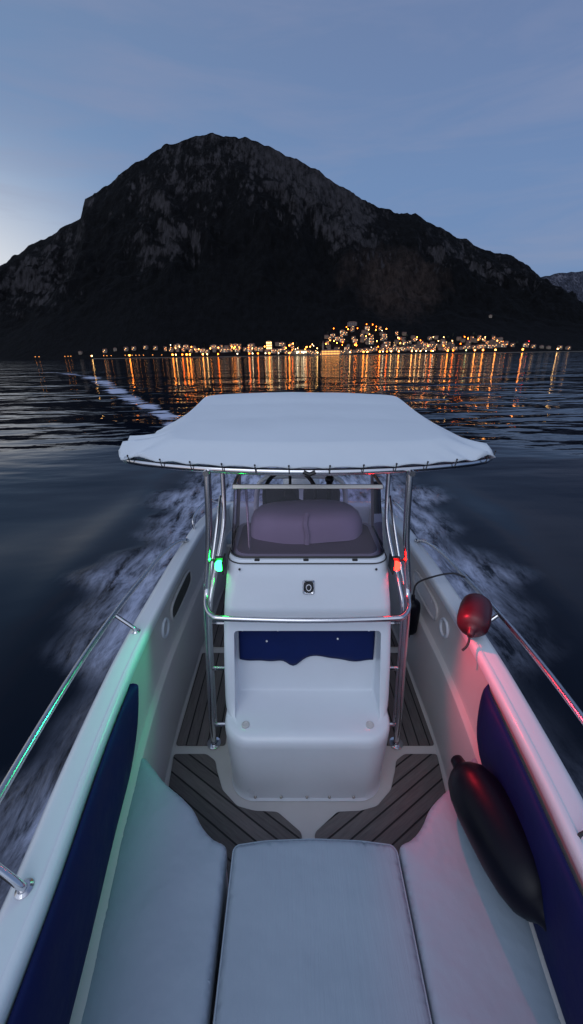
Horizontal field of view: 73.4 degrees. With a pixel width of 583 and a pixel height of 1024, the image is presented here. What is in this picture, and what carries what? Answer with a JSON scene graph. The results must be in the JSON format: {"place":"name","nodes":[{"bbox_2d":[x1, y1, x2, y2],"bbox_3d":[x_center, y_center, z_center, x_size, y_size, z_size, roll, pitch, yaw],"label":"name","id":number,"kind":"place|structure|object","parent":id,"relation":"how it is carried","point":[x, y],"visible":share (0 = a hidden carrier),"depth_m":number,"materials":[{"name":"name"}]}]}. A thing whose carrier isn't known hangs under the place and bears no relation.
{"place":"outdoors","nodes":[
{"label":"outdoors","id":0,"kind":"place"},
{"bbox_2d":[0,352,582,908],"bbox_3d":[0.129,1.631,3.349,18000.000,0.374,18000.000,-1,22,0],"label":"sea","id":1,"kind":"structure","parent":0,"point":[92,526],"depth_m":7.40,"materials":[{"name":"blue liquid"}]},
{"bbox_2d":[0,392,582,1023],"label":"motorboat","id":2,"kind":"object","parent":1,"relation":"on","point":[248,814],"visible":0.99,"depth_m":1.95,"materials":[{"name":"white plastic"}]},
{"bbox_2d":[409,572,464,636],"bbox_3d":[1.036,0.722,2.925,0.404,0.668,0.134,14,26,33],"label":"boat fender","id":3,"kind":"object","parent":2,"relation":"hanging from","point":[415,612],"visible":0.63,"depth_m":2.96,"materials":[{"name":"plastic"}]},
{"bbox_2d":[457,593,492,650],"bbox_3d":[1.063,0.614,2.276,0.180,0.191,0.425,11,25,27],"label":"boat fender","id":4,"kind":"object","parent":2,"relation":"on","point":[474,615],"visible":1,"depth_m":2.22,"materials":[{"name":"red plastic"}]},
{"bbox_2d":[448,755,582,931],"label":"boat fender","id":5,"kind":"object","parent":2,"relation":"on","point":[488,818],"visible":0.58,"depth_m":1.45,"materials":[{"name":"plastic"}]},
{"bbox_2d":[0,133,582,359],"bbox_3d":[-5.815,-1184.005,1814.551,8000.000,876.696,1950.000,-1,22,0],"label":"mountain","id":6,"kind":"structure","parent":0,"point":[208,240],"depth_m":1453.58,"materials":[{"name":"black stone"}]},
{"bbox_2d":[266,340,271,349],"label":"villa","id":7,"kind":"object","parent":6,"relation":"on","point":[269,344],"visible":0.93,"depth_m":1150.27,"materials":[{"name":"tile"}]},
{"bbox_2d":[93,351,582,358],"bbox_3d":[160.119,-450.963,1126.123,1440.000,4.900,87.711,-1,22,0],"label":"quay","id":8,"kind":"structure","parent":6,"relation":"on","point":[348,354],"depth_m":1107.83,"materials":[{"name":"stone"}]},
{"bbox_2d":[293,349,306,354],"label":"hotel","id":9,"kind":"structure","parent":8,"relation":"on","point":[302,351],"depth_m":1142.61,"materials":[{"name":"tile"}]},
{"bbox_2d":[321,349,339,354],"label":"hotel","id":10,"kind":"structure","parent":8,"relation":"on","point":[331,352],"depth_m":1135.26,"materials":[{"name":"tile"}]},
{"bbox_2d":[347,322,356,325],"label":"hotel","id":11,"kind":"structure","parent":6,"relation":"on","point":[351,323],"depth_m":1281.21,"materials":[{"name":"tile"}]},
{"bbox_2d":[0,0,582,276],"label":"sky","id":12,"kind":"structure","parent":0,"point":[464,116],"materials":[{"name":"blue"}]},
{"bbox_2d":[543,271,582,299],"bbox_3d":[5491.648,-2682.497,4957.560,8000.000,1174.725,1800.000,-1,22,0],"label":"hills","id":13,"kind":"structure","parent":0,"point":[571,283],"depth_m":4687.62,"materials":[{"name":"grey stone"}]}
]}

